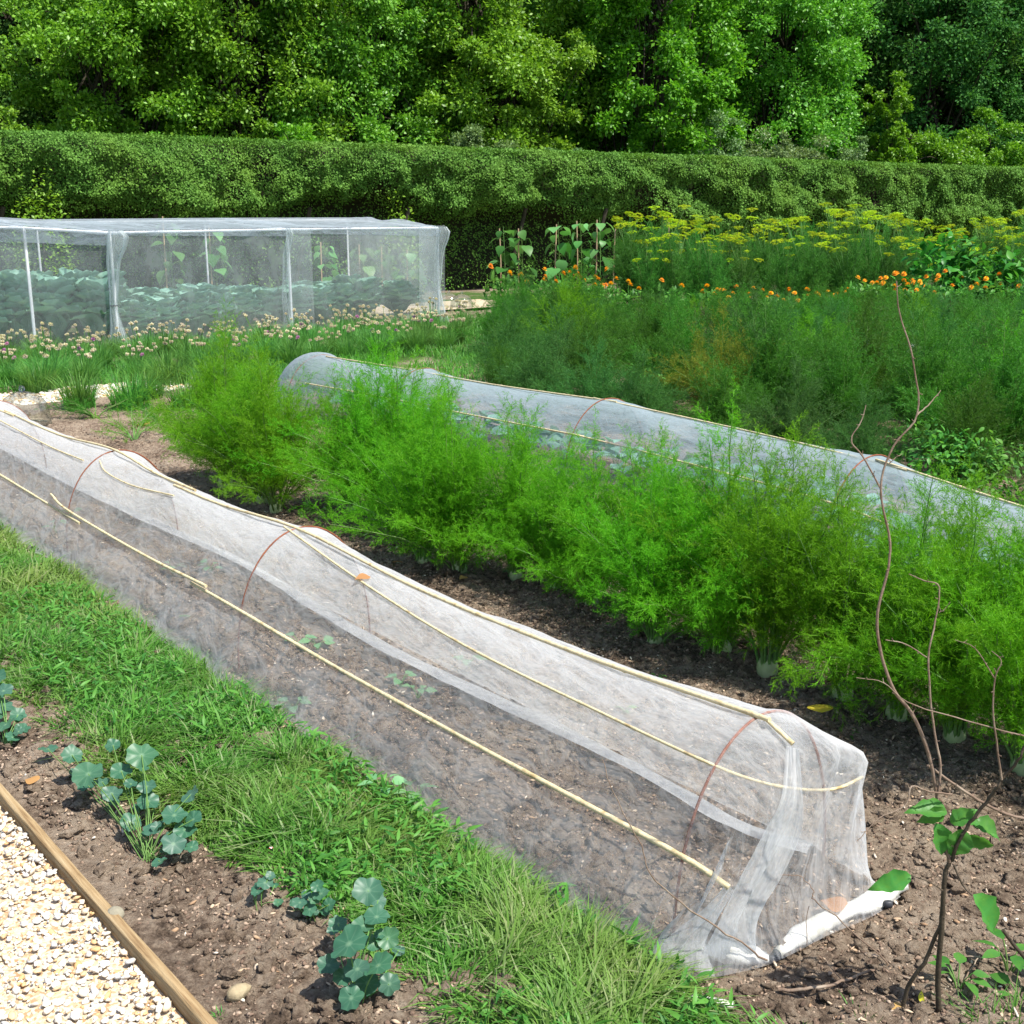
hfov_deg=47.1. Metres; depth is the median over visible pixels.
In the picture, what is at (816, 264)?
dill plant
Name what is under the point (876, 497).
crop plant
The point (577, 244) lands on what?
staked plant
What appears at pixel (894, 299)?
fennel bush
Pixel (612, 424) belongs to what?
soil ground
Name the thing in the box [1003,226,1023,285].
dill plant
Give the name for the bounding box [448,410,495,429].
crop plant
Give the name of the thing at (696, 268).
dill plant
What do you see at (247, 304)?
cabbage
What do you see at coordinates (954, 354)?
fennel bush
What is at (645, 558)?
fennel plant
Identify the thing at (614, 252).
cane stake
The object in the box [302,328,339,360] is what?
chive clump
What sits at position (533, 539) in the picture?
fennel plant
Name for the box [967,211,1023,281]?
dill plant
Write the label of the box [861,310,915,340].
fennel bush
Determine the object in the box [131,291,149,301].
cabbage
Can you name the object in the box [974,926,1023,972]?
weed plant
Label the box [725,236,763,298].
dill plant
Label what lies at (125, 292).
cabbage
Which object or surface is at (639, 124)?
tree
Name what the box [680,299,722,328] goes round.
fennel bush
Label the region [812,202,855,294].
dill plant
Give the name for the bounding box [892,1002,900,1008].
fallen leaf
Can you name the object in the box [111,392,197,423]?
young fennel
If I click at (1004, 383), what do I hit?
fennel bush
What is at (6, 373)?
chive clump
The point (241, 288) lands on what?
cabbage
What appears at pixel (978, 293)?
marigold plant
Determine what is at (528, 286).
fennel bush
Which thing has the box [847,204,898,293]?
dill plant
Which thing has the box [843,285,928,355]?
fennel bush
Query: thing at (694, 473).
crop plant
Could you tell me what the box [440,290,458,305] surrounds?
glass cloche
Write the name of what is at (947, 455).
weed plant
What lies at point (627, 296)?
marigold plant
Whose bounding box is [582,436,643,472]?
crop plant
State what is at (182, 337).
chive clump
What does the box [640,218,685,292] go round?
dill plant
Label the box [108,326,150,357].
chive clump
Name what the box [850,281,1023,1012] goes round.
sapling
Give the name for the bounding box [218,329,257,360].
chive clump
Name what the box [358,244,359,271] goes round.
cane stake
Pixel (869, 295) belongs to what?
fennel bush
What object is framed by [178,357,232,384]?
grass tuft
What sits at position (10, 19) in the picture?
tree
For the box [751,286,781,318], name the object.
marigold plant
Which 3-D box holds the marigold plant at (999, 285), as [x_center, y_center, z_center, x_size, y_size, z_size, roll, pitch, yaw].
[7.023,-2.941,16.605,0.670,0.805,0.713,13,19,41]
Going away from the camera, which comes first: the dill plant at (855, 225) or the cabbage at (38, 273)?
the cabbage at (38, 273)
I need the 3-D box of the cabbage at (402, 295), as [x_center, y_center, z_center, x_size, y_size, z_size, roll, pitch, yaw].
[-1.734,-3.211,17.868,0.882,0.657,0.733,5,15,18]
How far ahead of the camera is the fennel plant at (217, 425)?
6.67 m
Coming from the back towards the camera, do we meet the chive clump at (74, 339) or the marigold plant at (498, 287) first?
the marigold plant at (498, 287)
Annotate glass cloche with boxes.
[2,385,51,425]
[419,290,436,304]
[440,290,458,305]
[450,291,473,310]
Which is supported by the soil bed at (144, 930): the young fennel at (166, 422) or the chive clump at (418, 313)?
the young fennel at (166, 422)
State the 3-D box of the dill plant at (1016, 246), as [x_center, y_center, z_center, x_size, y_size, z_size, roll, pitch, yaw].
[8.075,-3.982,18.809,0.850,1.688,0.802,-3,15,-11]
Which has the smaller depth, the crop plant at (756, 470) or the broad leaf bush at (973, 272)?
the crop plant at (756, 470)
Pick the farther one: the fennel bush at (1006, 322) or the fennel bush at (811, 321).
the fennel bush at (811, 321)
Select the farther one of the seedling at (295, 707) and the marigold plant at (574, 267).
the marigold plant at (574, 267)
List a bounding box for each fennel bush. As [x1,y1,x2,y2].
[451,275,528,346]
[460,295,557,382]
[465,306,544,357]
[468,274,549,339]
[478,339,531,386]
[479,296,554,346]
[481,324,594,412]
[485,267,554,322]
[509,275,625,342]
[510,315,619,391]
[520,299,615,371]
[523,279,601,341]
[534,276,578,319]
[540,252,603,309]
[540,332,647,426]
[559,306,632,393]
[565,273,617,316]
[565,299,621,368]
[573,293,615,328]
[586,345,695,431]
[589,293,645,368]
[599,303,630,321]
[600,281,724,383]
[603,284,640,320]
[606,313,665,359]
[606,317,718,408]
[607,278,737,390]
[623,300,670,327]
[627,280,678,314]
[643,296,785,411]
[651,304,695,334]
[660,273,833,382]
[668,286,711,324]
[674,346,771,437]
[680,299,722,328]
[682,319,717,353]
[687,270,766,355]
[695,277,845,428]
[705,304,759,368]
[708,279,764,320]
[709,287,822,351]
[713,348,879,460]
[755,288,785,326]
[769,292,862,355]
[773,280,855,337]
[775,297,798,320]
[781,315,892,416]
[783,306,851,365]
[787,310,911,436]
[793,274,870,337]
[796,301,869,345]
[798,380,927,478]
[804,274,841,329]
[806,287,850,307]
[816,282,935,424]
[816,288,850,319]
[834,275,881,317]
[842,301,880,334]
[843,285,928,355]
[851,277,901,319]
[858,292,946,394]
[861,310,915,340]
[863,284,1000,416]
[869,274,940,333]
[872,288,902,306]
[875,289,1013,455]
[881,292,914,312]
[886,363,1023,490]
[891,287,1023,470]
[903,288,940,325]
[903,305,1010,421]
[908,287,951,321]
[909,290,995,358]
[909,292,942,327]
[915,280,954,314]
[926,281,992,330]
[926,309,1023,448]
[929,310,1023,360]
[937,292,969,319]
[939,280,987,314]
[946,287,972,307]
[948,279,1023,397]
[965,278,1023,343]
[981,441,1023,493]
[984,284,1020,307]
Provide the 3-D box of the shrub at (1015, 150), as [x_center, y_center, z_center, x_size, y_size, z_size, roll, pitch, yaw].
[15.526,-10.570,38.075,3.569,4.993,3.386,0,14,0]
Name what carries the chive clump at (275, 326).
on the flower bed at (206, 330)
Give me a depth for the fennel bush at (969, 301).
12.13 m
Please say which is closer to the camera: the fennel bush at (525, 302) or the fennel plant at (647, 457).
the fennel plant at (647, 457)
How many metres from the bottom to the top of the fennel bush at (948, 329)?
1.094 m
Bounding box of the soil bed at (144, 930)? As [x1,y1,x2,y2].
[0,384,1023,1023]
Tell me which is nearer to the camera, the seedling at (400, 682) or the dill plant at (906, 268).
the seedling at (400, 682)
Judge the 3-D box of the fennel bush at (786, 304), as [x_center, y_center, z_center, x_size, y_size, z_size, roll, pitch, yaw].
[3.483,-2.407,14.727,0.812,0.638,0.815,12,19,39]
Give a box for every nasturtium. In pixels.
[0,669,30,744]
[38,738,201,866]
[251,871,283,909]
[289,879,335,921]
[317,877,404,1010]
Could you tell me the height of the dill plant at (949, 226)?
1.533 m
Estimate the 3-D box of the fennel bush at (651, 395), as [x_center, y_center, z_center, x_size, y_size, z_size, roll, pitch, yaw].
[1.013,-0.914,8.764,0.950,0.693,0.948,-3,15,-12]
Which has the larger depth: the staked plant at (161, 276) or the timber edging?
the staked plant at (161, 276)
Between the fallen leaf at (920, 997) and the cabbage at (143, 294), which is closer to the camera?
the fallen leaf at (920, 997)
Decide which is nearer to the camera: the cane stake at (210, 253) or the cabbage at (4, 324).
the cabbage at (4, 324)
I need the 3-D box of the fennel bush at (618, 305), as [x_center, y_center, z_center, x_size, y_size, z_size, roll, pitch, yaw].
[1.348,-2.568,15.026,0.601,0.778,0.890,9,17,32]
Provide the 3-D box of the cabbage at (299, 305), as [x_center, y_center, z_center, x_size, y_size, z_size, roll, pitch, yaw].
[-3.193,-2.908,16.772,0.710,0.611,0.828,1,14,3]
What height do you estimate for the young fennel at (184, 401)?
0.251 m
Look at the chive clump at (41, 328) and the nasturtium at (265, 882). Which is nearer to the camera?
the nasturtium at (265, 882)
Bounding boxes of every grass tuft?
[10,355,72,392]
[15,364,119,410]
[88,367,174,410]
[111,360,183,399]
[130,353,199,386]
[152,372,224,408]
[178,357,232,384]
[210,1006,225,1019]
[216,358,288,390]
[839,991,885,1023]
[934,977,1011,1022]
[944,983,1018,1023]
[983,970,1023,1023]
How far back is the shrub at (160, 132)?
26.02 m
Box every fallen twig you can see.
[602,759,767,960]
[778,956,909,992]
[783,874,888,963]
[946,955,1011,987]
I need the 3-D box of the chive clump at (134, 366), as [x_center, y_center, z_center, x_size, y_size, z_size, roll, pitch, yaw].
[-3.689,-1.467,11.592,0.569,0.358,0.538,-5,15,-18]
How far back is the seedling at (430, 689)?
3.94 m
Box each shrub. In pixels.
[0,103,22,130]
[3,122,29,130]
[5,151,82,274]
[141,130,207,136]
[273,121,322,141]
[373,191,429,299]
[443,122,520,148]
[543,147,583,150]
[688,108,756,156]
[743,127,835,159]
[829,132,868,161]
[856,69,914,162]
[901,128,1003,165]
[960,106,1023,246]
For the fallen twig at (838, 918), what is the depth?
2.58 m
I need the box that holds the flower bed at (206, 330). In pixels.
[0,298,490,393]
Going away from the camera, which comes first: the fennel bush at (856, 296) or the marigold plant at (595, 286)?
the fennel bush at (856, 296)
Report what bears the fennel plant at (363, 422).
on the soil bed at (144, 930)
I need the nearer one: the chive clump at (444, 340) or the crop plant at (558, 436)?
the crop plant at (558, 436)
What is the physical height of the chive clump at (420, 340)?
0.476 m
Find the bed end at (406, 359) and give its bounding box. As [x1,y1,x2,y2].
[273,354,482,378]
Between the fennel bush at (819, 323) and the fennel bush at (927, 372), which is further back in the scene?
the fennel bush at (819, 323)
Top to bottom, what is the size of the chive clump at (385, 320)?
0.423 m
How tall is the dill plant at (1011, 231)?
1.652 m
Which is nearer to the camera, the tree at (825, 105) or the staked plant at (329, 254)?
the staked plant at (329, 254)
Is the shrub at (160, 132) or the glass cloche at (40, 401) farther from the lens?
the shrub at (160, 132)
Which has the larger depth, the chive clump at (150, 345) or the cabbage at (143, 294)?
the cabbage at (143, 294)
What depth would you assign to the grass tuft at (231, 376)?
10.89 m
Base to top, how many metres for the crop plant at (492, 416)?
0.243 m
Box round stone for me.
[108,906,124,917]
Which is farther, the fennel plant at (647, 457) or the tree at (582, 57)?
the tree at (582, 57)
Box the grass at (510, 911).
[0,513,842,1023]
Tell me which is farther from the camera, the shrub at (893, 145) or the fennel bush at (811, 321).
the shrub at (893, 145)
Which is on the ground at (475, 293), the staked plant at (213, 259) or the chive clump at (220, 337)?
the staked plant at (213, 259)
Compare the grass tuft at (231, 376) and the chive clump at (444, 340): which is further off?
the chive clump at (444, 340)
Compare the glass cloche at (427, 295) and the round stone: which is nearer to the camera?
the round stone
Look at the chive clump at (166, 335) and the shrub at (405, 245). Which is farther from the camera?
the shrub at (405, 245)
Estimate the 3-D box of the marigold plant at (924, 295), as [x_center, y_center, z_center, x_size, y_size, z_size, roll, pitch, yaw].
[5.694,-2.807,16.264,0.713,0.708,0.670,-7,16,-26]
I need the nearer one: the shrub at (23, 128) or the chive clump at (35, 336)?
the chive clump at (35, 336)
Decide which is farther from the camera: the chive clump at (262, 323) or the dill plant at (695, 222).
the dill plant at (695, 222)
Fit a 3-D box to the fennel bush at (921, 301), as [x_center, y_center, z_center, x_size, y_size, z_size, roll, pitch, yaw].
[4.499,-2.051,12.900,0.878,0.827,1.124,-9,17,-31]
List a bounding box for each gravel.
[0,380,190,405]
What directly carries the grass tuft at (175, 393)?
on the soil bed at (144, 930)
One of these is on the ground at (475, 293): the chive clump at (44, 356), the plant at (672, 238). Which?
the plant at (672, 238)
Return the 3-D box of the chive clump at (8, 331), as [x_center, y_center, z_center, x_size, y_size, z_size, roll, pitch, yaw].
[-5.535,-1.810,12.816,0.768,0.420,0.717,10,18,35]
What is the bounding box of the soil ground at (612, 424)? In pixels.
[274,359,1023,541]
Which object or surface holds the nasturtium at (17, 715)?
on the soil bed at (144, 930)
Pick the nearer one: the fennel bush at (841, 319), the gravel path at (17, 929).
the gravel path at (17, 929)
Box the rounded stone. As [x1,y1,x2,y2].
[226,983,251,1001]
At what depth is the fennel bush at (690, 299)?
14.86 m
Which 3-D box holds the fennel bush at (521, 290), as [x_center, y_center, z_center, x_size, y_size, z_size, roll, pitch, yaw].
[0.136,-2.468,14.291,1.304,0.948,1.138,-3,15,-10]
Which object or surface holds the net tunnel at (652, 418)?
on the soil bed at (144, 930)
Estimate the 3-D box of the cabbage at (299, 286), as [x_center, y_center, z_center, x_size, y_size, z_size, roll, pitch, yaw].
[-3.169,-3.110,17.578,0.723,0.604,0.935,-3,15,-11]
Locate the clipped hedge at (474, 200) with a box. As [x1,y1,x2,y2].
[0,129,1023,290]
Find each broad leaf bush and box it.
[891,227,984,300]
[940,226,1014,302]
[974,245,1023,297]
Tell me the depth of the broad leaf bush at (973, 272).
16.81 m
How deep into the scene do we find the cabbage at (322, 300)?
16.87 m
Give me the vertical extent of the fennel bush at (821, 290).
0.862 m
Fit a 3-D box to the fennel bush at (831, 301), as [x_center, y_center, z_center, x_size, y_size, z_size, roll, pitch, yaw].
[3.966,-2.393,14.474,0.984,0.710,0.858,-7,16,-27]
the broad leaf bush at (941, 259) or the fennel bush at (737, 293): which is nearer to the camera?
the fennel bush at (737, 293)
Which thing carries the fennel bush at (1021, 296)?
on the soil ground at (612, 424)
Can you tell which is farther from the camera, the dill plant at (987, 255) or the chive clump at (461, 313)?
the dill plant at (987, 255)
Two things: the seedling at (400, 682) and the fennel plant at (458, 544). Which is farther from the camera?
the fennel plant at (458, 544)
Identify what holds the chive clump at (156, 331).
on the flower bed at (206, 330)
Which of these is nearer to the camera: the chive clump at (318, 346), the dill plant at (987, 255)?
the chive clump at (318, 346)
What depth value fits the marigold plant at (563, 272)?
16.34 m
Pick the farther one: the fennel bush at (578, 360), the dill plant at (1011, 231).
the dill plant at (1011, 231)
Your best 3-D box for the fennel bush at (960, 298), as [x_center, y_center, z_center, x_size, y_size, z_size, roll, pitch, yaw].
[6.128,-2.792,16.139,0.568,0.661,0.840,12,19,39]
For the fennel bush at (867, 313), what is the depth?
12.96 m
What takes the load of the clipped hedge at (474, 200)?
on the ground at (475, 293)
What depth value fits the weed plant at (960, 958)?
2.46 m
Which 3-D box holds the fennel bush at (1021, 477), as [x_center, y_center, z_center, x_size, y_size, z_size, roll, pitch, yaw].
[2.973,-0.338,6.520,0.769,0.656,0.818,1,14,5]
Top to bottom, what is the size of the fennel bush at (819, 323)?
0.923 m
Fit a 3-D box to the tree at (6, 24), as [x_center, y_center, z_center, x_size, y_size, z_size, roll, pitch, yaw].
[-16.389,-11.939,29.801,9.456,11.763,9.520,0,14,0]
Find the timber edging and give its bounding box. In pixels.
[0,783,217,1023]
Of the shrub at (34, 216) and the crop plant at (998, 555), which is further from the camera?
the shrub at (34, 216)
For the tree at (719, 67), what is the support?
on the ground at (475, 293)
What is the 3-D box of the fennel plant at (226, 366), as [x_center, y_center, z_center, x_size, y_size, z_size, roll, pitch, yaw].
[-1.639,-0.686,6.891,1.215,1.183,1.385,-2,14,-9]
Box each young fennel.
[34,387,141,418]
[85,400,164,442]
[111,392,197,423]
[143,410,202,440]
[154,392,237,413]
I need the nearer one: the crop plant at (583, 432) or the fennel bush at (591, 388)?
the crop plant at (583, 432)
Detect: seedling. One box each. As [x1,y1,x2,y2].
[199,559,217,569]
[273,696,311,712]
[285,632,316,644]
[298,636,334,649]
[357,773,406,794]
[384,670,415,686]
[394,781,439,802]
[401,684,436,698]
[453,655,487,665]
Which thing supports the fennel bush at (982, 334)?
on the soil ground at (612, 424)
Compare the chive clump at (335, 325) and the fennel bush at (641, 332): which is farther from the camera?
the chive clump at (335, 325)
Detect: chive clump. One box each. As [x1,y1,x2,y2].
[0,328,29,351]
[0,334,22,371]
[0,340,26,372]
[0,348,30,385]
[5,343,66,384]
[12,321,72,360]
[17,328,65,355]
[22,332,68,368]
[24,338,73,381]
[52,344,112,384]
[63,328,89,357]
[65,337,111,373]
[67,323,115,355]
[69,329,123,369]
[103,324,131,356]
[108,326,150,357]
[114,320,166,363]
[114,345,152,379]
[118,338,154,367]
[132,323,172,354]
[134,336,188,369]
[141,318,188,356]
[165,320,196,345]
[165,323,210,367]
[171,329,214,354]
[179,330,220,372]
[200,320,243,352]
[202,326,245,359]
[204,320,238,339]
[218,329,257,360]
[223,336,256,366]
[241,314,285,346]
[243,313,281,336]
[248,324,289,361]
[258,324,285,354]
[265,326,310,366]
[267,324,313,354]
[283,312,317,339]
[284,308,320,334]
[290,314,330,348]
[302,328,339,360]
[318,309,355,341]
[322,317,350,334]
[322,325,356,354]
[324,303,359,335]
[329,325,363,358]
[344,308,378,341]
[347,314,387,339]
[348,304,389,329]
[349,317,380,352]
[359,320,401,357]
[373,306,395,336]
[380,314,411,339]
[383,309,413,332]
[389,321,413,351]
[390,308,426,326]
[391,313,433,353]
[400,306,435,335]
[406,297,443,330]
[406,310,441,347]
[423,307,446,332]
[428,316,460,349]
[430,311,470,331]
[433,308,477,344]
[446,300,477,328]
[447,300,480,324]
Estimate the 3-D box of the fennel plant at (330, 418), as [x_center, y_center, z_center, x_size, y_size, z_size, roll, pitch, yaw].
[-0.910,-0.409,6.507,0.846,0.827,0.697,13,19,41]
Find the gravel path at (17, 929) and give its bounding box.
[0,807,188,1023]
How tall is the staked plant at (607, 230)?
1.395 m
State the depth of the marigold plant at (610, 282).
16.69 m
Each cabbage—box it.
[0,268,44,351]
[0,269,11,345]
[0,284,16,333]
[25,274,86,348]
[30,270,52,338]
[56,267,99,338]
[67,276,129,345]
[91,269,144,340]
[112,298,168,341]
[131,286,160,330]
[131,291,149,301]
[142,295,198,334]
[153,292,180,333]
[158,287,176,294]
[174,283,208,333]
[178,289,222,336]
[196,282,230,330]
[207,291,244,329]
[226,285,256,327]
[229,292,271,333]
[252,286,289,324]
[279,279,312,319]
[279,286,314,328]
[283,284,308,321]
[304,285,346,326]
[309,281,334,284]
[311,283,326,321]
[325,282,364,320]
[330,274,361,316]
[348,278,384,320]
[349,276,382,317]
[378,280,425,318]
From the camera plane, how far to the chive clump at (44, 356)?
11.04 m
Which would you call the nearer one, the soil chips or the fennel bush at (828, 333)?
the soil chips
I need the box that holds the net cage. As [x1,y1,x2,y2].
[0,217,449,342]
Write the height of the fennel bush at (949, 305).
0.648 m
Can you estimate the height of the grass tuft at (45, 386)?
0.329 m
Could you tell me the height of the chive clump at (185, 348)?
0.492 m
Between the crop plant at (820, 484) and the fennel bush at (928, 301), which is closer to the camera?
the crop plant at (820, 484)
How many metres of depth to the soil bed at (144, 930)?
3.34 m
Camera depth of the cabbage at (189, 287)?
15.99 m
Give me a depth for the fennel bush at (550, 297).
13.62 m
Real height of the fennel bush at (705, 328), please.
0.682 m
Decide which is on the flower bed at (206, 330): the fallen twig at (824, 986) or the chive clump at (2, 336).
the chive clump at (2, 336)
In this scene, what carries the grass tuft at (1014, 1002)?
on the soil bed at (144, 930)
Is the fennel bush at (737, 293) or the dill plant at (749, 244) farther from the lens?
the dill plant at (749, 244)
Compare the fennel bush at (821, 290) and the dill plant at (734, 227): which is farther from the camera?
the dill plant at (734, 227)
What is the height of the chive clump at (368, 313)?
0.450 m
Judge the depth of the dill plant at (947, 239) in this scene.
18.62 m
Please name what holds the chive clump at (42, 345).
on the flower bed at (206, 330)
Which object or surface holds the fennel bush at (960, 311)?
on the soil ground at (612, 424)
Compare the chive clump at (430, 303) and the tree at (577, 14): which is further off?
the tree at (577, 14)
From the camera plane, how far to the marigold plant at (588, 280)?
16.47 m
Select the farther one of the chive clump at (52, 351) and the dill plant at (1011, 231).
the dill plant at (1011, 231)
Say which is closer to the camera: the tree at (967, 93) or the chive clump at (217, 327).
the chive clump at (217, 327)
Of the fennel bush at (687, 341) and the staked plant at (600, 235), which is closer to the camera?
the fennel bush at (687, 341)
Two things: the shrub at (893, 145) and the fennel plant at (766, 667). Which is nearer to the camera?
the fennel plant at (766, 667)
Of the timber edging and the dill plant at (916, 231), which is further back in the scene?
the dill plant at (916, 231)
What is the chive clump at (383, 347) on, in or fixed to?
on the flower bed at (206, 330)
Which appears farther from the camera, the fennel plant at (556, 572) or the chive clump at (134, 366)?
the chive clump at (134, 366)
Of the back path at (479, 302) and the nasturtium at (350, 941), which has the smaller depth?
the nasturtium at (350, 941)
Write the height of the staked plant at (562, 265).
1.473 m
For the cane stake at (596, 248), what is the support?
on the ground at (475, 293)
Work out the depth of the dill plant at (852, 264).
18.00 m
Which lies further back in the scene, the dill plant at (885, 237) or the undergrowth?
the dill plant at (885, 237)
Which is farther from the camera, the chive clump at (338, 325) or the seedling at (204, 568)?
the chive clump at (338, 325)
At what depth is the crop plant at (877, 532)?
5.45 m
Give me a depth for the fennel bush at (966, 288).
15.36 m
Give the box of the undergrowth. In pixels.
[0,311,628,397]
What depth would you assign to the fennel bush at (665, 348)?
9.61 m
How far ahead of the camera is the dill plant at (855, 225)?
20.81 m
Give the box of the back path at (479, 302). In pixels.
[308,299,497,316]
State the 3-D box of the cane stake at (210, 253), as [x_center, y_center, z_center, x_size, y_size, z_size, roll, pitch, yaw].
[-5.513,-4.524,21.488,0.032,1.412,0.026,0,14,0]
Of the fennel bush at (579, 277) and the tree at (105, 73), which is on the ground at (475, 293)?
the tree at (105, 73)
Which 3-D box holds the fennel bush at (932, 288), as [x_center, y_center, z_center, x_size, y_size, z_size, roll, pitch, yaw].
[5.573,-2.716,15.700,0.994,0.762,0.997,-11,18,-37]
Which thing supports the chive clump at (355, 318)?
on the flower bed at (206, 330)
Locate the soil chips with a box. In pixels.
[0,466,1023,1023]
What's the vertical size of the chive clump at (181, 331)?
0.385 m
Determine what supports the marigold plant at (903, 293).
on the soil ground at (612, 424)
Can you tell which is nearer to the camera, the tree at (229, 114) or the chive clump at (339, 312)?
the chive clump at (339, 312)
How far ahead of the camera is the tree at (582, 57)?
31.37 m
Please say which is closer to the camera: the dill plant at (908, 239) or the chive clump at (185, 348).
the chive clump at (185, 348)
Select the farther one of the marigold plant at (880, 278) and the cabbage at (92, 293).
the marigold plant at (880, 278)
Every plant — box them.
[138,294,334,487]
[139,334,336,503]
[150,233,184,287]
[153,329,363,512]
[159,360,292,492]
[197,232,232,285]
[221,320,466,521]
[262,325,512,531]
[281,366,391,510]
[297,354,546,573]
[305,389,513,563]
[312,243,339,280]
[314,382,510,542]
[349,245,380,278]
[373,250,401,281]
[396,251,427,291]
[445,391,626,580]
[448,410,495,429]
[452,414,502,445]
[461,430,637,588]
[471,405,701,607]
[483,263,523,315]
[486,228,517,287]
[487,418,544,440]
[490,425,549,443]
[506,230,536,287]
[518,272,548,301]
[521,418,723,607]
[532,425,592,460]
[535,265,577,296]
[537,267,567,308]
[539,432,600,467]
[545,226,572,285]
[560,374,914,660]
[561,452,787,646]
[563,267,607,304]
[566,219,599,279]
[574,272,606,312]
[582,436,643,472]
[587,217,614,282]
[594,446,652,477]
[596,277,612,308]
[597,283,625,303]
[601,228,629,288]
[604,218,657,306]
[607,205,659,289]
[610,217,650,283]
[610,276,647,322]
[611,410,925,677]
[615,705,636,713]
[627,236,670,308]
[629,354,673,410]
[632,204,690,299]
[636,218,683,260]
[639,446,702,477]
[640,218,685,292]
[647,460,718,489]
[651,230,693,303]
[651,278,694,306]
[658,224,683,268]
[671,221,722,300]
[677,214,712,297]
[678,226,719,305]
[694,228,737,303]
[695,216,740,268]
[696,283,728,309]
[699,459,765,489]
[703,208,757,298]
[706,285,736,300]
[706,473,777,499]
[714,230,753,297]
[719,438,1000,730]
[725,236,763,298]
[732,229,767,289]
[736,216,780,298]
[741,218,781,298]
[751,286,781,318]
[756,475,838,503]
[763,237,813,301]
[768,287,806,307]
[769,217,798,291]
[772,488,842,521]
[776,291,804,312]
[777,214,826,289]
[782,216,831,298]
[788,287,815,306]
[788,438,1023,724]
[791,226,842,299]
[793,453,1023,743]
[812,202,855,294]
[812,208,854,293]
[818,232,858,293]
[818,492,893,533]
[823,221,873,296]
[835,513,918,558]
[836,212,877,282]
[841,275,886,301]
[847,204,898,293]
[854,213,902,287]
[854,271,896,301]
[858,232,913,294]
[862,479,1023,776]
[864,271,901,295]
[879,410,961,487]
[880,516,985,559]
[882,214,911,280]
[883,281,914,305]
[885,278,909,293]
[888,212,935,288]
[889,218,933,284]
[892,283,947,301]
[896,239,922,287]
[897,223,936,283]
[901,271,945,304]
[903,424,982,493]
[915,269,959,304]
[919,278,959,301]
[923,219,965,285]
[927,228,965,285]
[928,244,957,286]
[928,952,992,997]
[932,427,1018,501]
[934,226,968,261]
[944,276,988,307]
[954,430,1023,503]
[959,276,990,307]
[963,247,1001,287]
[966,218,1011,268]
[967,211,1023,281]
[970,218,1008,254]
[972,272,1004,306]
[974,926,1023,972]
[976,545,1023,571]
[989,209,1023,275]
[989,973,1023,999]
[990,282,1022,305]
[999,212,1023,251]
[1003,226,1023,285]
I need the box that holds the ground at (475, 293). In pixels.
[416,269,998,311]
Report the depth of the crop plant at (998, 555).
4.94 m
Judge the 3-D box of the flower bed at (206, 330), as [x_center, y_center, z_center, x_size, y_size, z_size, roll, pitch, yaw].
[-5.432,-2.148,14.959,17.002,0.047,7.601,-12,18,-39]
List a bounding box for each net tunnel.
[0,400,908,1007]
[274,352,1023,573]
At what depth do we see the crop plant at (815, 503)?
5.88 m
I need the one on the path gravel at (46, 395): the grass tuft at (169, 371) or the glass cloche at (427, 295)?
the grass tuft at (169, 371)
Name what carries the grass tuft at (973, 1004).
on the soil bed at (144, 930)
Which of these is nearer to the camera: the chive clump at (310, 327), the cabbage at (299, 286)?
the chive clump at (310, 327)
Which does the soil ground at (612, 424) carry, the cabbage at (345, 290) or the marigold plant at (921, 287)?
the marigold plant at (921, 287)
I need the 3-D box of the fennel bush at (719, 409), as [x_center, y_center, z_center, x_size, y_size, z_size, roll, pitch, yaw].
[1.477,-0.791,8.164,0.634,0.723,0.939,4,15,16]
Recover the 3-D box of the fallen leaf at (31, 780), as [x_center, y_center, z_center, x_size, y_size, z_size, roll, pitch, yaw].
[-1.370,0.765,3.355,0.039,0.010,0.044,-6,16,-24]
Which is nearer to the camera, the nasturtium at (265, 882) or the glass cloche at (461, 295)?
the nasturtium at (265, 882)
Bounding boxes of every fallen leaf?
[25,776,39,783]
[355,573,370,579]
[807,704,832,712]
[821,896,847,911]
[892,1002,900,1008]
[918,990,923,1001]
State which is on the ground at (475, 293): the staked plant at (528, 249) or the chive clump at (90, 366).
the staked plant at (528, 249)
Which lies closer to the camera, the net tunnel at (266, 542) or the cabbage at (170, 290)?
the net tunnel at (266, 542)
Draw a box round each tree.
[0,0,146,128]
[0,0,243,136]
[0,6,63,128]
[40,3,287,138]
[101,0,377,142]
[241,0,469,145]
[323,0,523,143]
[346,0,616,149]
[406,27,605,150]
[511,0,660,152]
[540,0,760,155]
[565,0,804,146]
[595,0,807,148]
[675,0,886,159]
[760,0,1023,145]
[814,0,1023,164]
[903,28,1020,149]
[913,0,1023,151]
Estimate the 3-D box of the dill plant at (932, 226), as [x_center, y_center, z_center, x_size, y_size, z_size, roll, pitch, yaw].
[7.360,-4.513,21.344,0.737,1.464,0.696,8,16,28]
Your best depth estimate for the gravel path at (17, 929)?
2.62 m
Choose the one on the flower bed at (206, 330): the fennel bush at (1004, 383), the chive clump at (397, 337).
the chive clump at (397, 337)
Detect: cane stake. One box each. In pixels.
[162,216,167,287]
[208,229,212,284]
[320,242,321,280]
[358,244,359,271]
[381,246,382,285]
[406,249,407,279]
[499,229,500,282]
[518,228,518,277]
[554,224,556,279]
[576,221,577,282]
[596,220,597,280]
[612,229,615,291]

